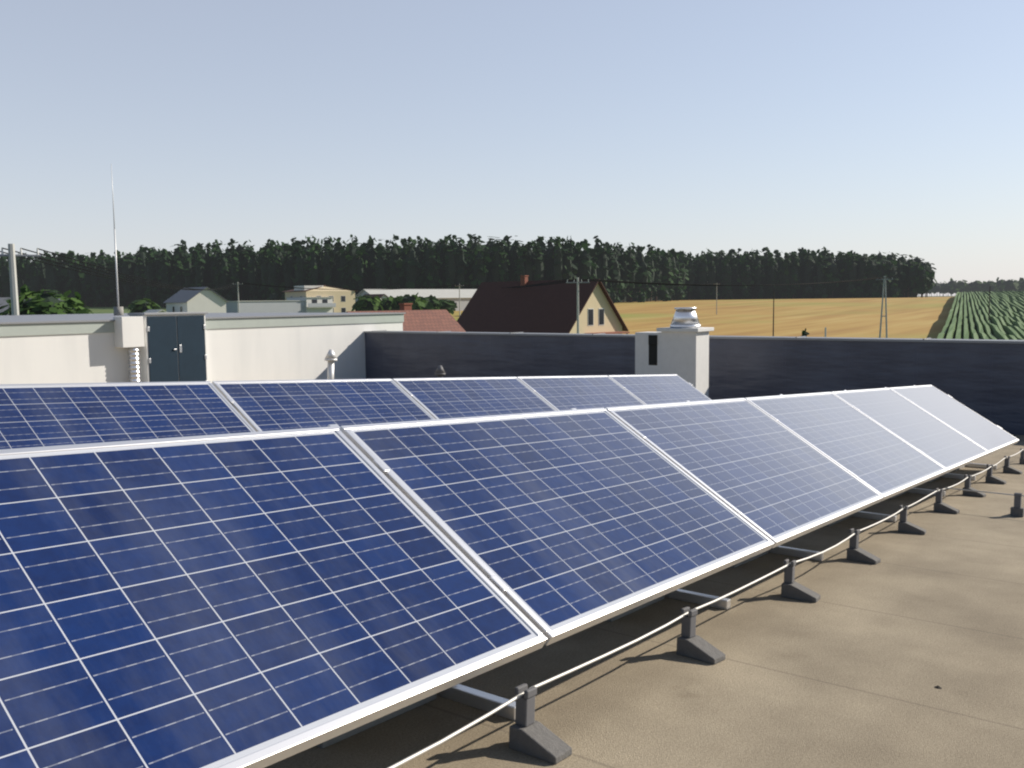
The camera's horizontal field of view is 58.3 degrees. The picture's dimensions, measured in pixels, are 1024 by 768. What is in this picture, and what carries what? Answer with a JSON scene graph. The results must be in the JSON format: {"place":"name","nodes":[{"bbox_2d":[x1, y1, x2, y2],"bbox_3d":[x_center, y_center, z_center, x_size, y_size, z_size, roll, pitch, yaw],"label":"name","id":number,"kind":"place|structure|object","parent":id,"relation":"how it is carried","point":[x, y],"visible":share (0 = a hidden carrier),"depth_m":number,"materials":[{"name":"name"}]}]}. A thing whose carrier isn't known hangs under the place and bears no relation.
{"place":"outdoors","nodes":[
{"label":"outdoors","id":0,"kind":"place"},
{"bbox_2d":[0,374,710,431],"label":"solar panel frame","id":1,"kind":"structure","parent":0,"point":[234,406],"depth_m":6.50,"materials":[{"name":"silver metal"}]},
{"bbox_2d":[0,375,709,449],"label":"solar panels","id":2,"kind":"object","parent":1,"relation":"in","point":[36,416],"visible":0.58,"depth_m":6.08,"materials":[{"name":"blue glass"}]},
{"bbox_2d":[0,386,1015,767],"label":"solar panels","id":3,"kind":"object","parent":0,"point":[204,604],"visible":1,"depth_m":2.38,"materials":[{"name":"blue glass"}]},
{"bbox_2d":[0,0,1023,295],"label":"sky","id":4,"kind":"structure","parent":0,"point":[868,127],"materials":[{"name":"blue"}]},
{"bbox_2d":[83,296,973,338],"bbox_3d":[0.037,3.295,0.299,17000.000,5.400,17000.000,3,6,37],"label":"wheat field","id":5,"kind":"structure","parent":0,"point":[923,317],"depth_m":208.92,"materials":[{"name":"yellow plant"}]},
{"bbox_2d":[0,297,64,314],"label":"house","id":6,"kind":"structure","parent":5,"relation":"on","point":[3,302],"depth_m":130.07,"materials":[{"name":"white paint"}]},
{"bbox_2d":[144,310,165,312],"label":"white house annex","id":7,"kind":"object","parent":5,"relation":"on","point":[152,311],"visible":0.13,"depth_m":170.27,"materials":[{"name":"clear paint"}]},
{"bbox_2d":[163,287,228,312],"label":"house","id":8,"kind":"structure","parent":5,"relation":"on","point":[210,301],"depth_m":175.84,"materials":[{"name":"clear paint"}]},
{"bbox_2d":[226,286,335,312],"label":"grey flat building","id":9,"kind":"structure","parent":5,"relation":"on","point":[308,305],"depth_m":223.71,"materials":[{"name":"grey paint"}]},
{"bbox_2d":[282,285,355,312],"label":"house","id":10,"kind":"structure","parent":5,"relation":"on","point":[344,300],"depth_m":232.87,"materials":[{"name":"paint"}]},
{"bbox_2d":[357,294,387,300],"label":"house","id":11,"kind":"structure","parent":5,"relation":"on","point":[379,295],"depth_m":248.57,"materials":[{"name":"tile"}]},
{"bbox_2d":[346,303,465,331],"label":"house roof","id":12,"kind":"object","parent":5,"relation":"on","point":[430,320],"visible":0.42,"depth_m":59.84,"materials":[{"name":"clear tile"}]},
{"bbox_2d":[355,289,476,310],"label":"long barn","id":13,"kind":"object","parent":5,"relation":"on","point":[466,295],"visible":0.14,"depth_m":269.89,"materials":[{"name":"white paint"}]},
{"bbox_2d":[0,234,936,307],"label":"forest","id":14,"kind":"object","parent":5,"relation":"on","point":[400,267],"visible":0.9,"depth_m":342.50,"materials":[{"name":"green plant"}]},
{"bbox_2d":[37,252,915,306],"bbox_3d":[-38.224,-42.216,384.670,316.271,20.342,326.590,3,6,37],"label":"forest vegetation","id":15,"kind":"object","parent":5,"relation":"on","point":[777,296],"visible":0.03,"depth_m":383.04,"materials":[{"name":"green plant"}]},
{"bbox_2d":[0,244,989,337],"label":"utility poles","id":16,"kind":"object","parent":5,"relation":"on","point":[11,254],"visible":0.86,"depth_m":61.62,"materials":[{"name":"concrete"}]},
{"bbox_2d":[457,275,628,333],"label":"house","id":17,"kind":"structure","parent":5,"relation":"on","point":[498,307],"depth_m":90.59,"materials":[{"name":"tile"}]},
{"bbox_2d":[802,328,808,336],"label":"thuja shrub","id":18,"kind":"object","parent":5,"relation":"on","point":[804,333],"visible":0.12,"depth_m":57.06,"materials":[{"name":"green plant"}]},
{"bbox_2d":[917,277,1023,295],"bbox_3d":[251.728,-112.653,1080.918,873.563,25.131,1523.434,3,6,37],"label":"tree belt","id":19,"kind":"object","parent":5,"relation":"on","point":[951,286],"depth_m":1010.22,"materials":[{"name":"green plant"}]},
{"bbox_2d":[584,331,629,333],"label":"dark porch roof","id":20,"kind":"object","parent":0,"point":[618,332],"visible":0.38,"depth_m":88.70,"materials":[{"name":"brown"}]},
{"bbox_2d":[937,291,1023,339],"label":"maize field","id":21,"kind":"structure","parent":0,"point":[1005,321],"depth_m":142.87,"materials":[{"name":"green plant"}]},
{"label":"hall walls","id":22,"kind":"object","parent":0,"visible":0},
{"bbox_2d":[0,312,405,383],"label":"white building","id":23,"kind":"structure","parent":22,"relation":"on","point":[58,348],"depth_m":18.66,"materials":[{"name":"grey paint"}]},
{"bbox_2d":[111,164,123,314],"bbox_3d":[-10.042,-3.627,23.214,0.222,3.830,0.222,-4,6,-31],"label":"lightning mast","id":24,"kind":"object","parent":23,"relation":"on","point":[118,310],"visible":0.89,"depth_m":23.26,"materials":[{"name":"metal"}]},
{"bbox_2d":[265,434,1023,767],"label":"roof slab","id":25,"kind":"structure","parent":22,"relation":"on","point":[855,664],"depth_m":3.11,"materials":[{"name":"beige concrete"}]},
{"bbox_2d":[128,348,140,381],"bbox_3d":[-6.888,-0.136,16.754,0.200,1.040,0.200,3,6,37],"label":"corrugated pipe","id":26,"kind":"object","parent":25,"relation":"on","point":[134,364],"visible":0.54,"depth_m":16.66,"materials":[{"name":"silver metal"}]},
{"bbox_2d":[113,312,207,381],"bbox_3d":[-6.650,-0.509,17.332,0.580,1.673,1.806,3,6,37],"label":"electrical cabinet","id":27,"kind":"object","parent":25,"relation":"on","point":[172,346],"visible":0.73,"depth_m":17.18,"materials":[{"name":"grey metal"}]},
{"bbox_2d":[325,349,336,378],"bbox_3d":[-3.762,-0.241,19.044,0.266,0.950,0.266,3,3,37],"label":"roof vent","id":28,"kind":"object","parent":25,"relation":"on","point":[330,357],"visible":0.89,"depth_m":18.98,"materials":[{"name":"white metal"}]},
{"bbox_2d":[435,365,445,377],"bbox_3d":[-1.358,0.009,17.263,0.209,0.720,0.209,3,3,37],"label":"roof vent","id":29,"kind":"object","parent":25,"relation":"on","point":[439,372],"visible":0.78,"depth_m":17.20,"materials":[{"name":"grey plastic"}]},
{"bbox_2d":[316,385,996,748],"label":"mounting rails","id":30,"kind":"object","parent":25,"relation":"on","point":[475,698],"visible":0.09,"depth_m":3.87,"materials":[{"name":"silver metal"}]},
{"bbox_2d":[0,385,1018,767],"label":"pv frames","id":31,"kind":"structure","parent":30,"relation":"on","point":[412,695],"depth_m":2.72,"materials":[{"name":"silver metal"}]},
{"bbox_2d":[635,327,713,397],"bbox_3d":[2.677,-0.174,15.263,1.180,1.530,0.620,3,6,37],"label":"chimney","id":32,"kind":"object","parent":25,"relation":"on","point":[682,353],"visible":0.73,"depth_m":14.98,"materials":[{"name":"white paint"}]},
{"bbox_2d":[670,307,700,327],"bbox_3d":[2.843,-1.090,15.048,0.500,0.330,0.500,3,6,37],"label":"chimney cowl","id":33,"kind":"object","parent":32,"relation":"on","point":[685,317],"visible":1,"depth_m":14.88,"materials":[{"name":"silver metal"}]},
{"bbox_2d":[388,449,1023,767],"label":"lightning wire","id":34,"kind":"object","parent":25,"relation":"on","point":[443,740],"visible":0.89,"depth_m":2.92,"materials":[{"name":"silver metal"}]},
{"bbox_2d":[509,448,1023,763],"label":"cable support blocks","id":35,"kind":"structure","parent":25,"relation":"on","point":[529,734],"depth_m":3.27,"materials":[{"name":"concrete"}]},
{"bbox_2d":[364,330,1023,434],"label":"dark parapet","id":36,"kind":"structure","parent":22,"relation":"on","point":[984,378],"depth_m":15.78,"materials":[{"name":"grey"}]},
{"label":"garden tree trunks","id":37,"kind":"structure","parent":0,"visible":0},
{"bbox_2d":[0,284,457,314],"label":"garden trees","id":38,"kind":"object","parent":37,"relation":"attached to","point":[46,303],"visible":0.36,"depth_m":182.71,"materials":[{"name":"green plant"}]}
]}

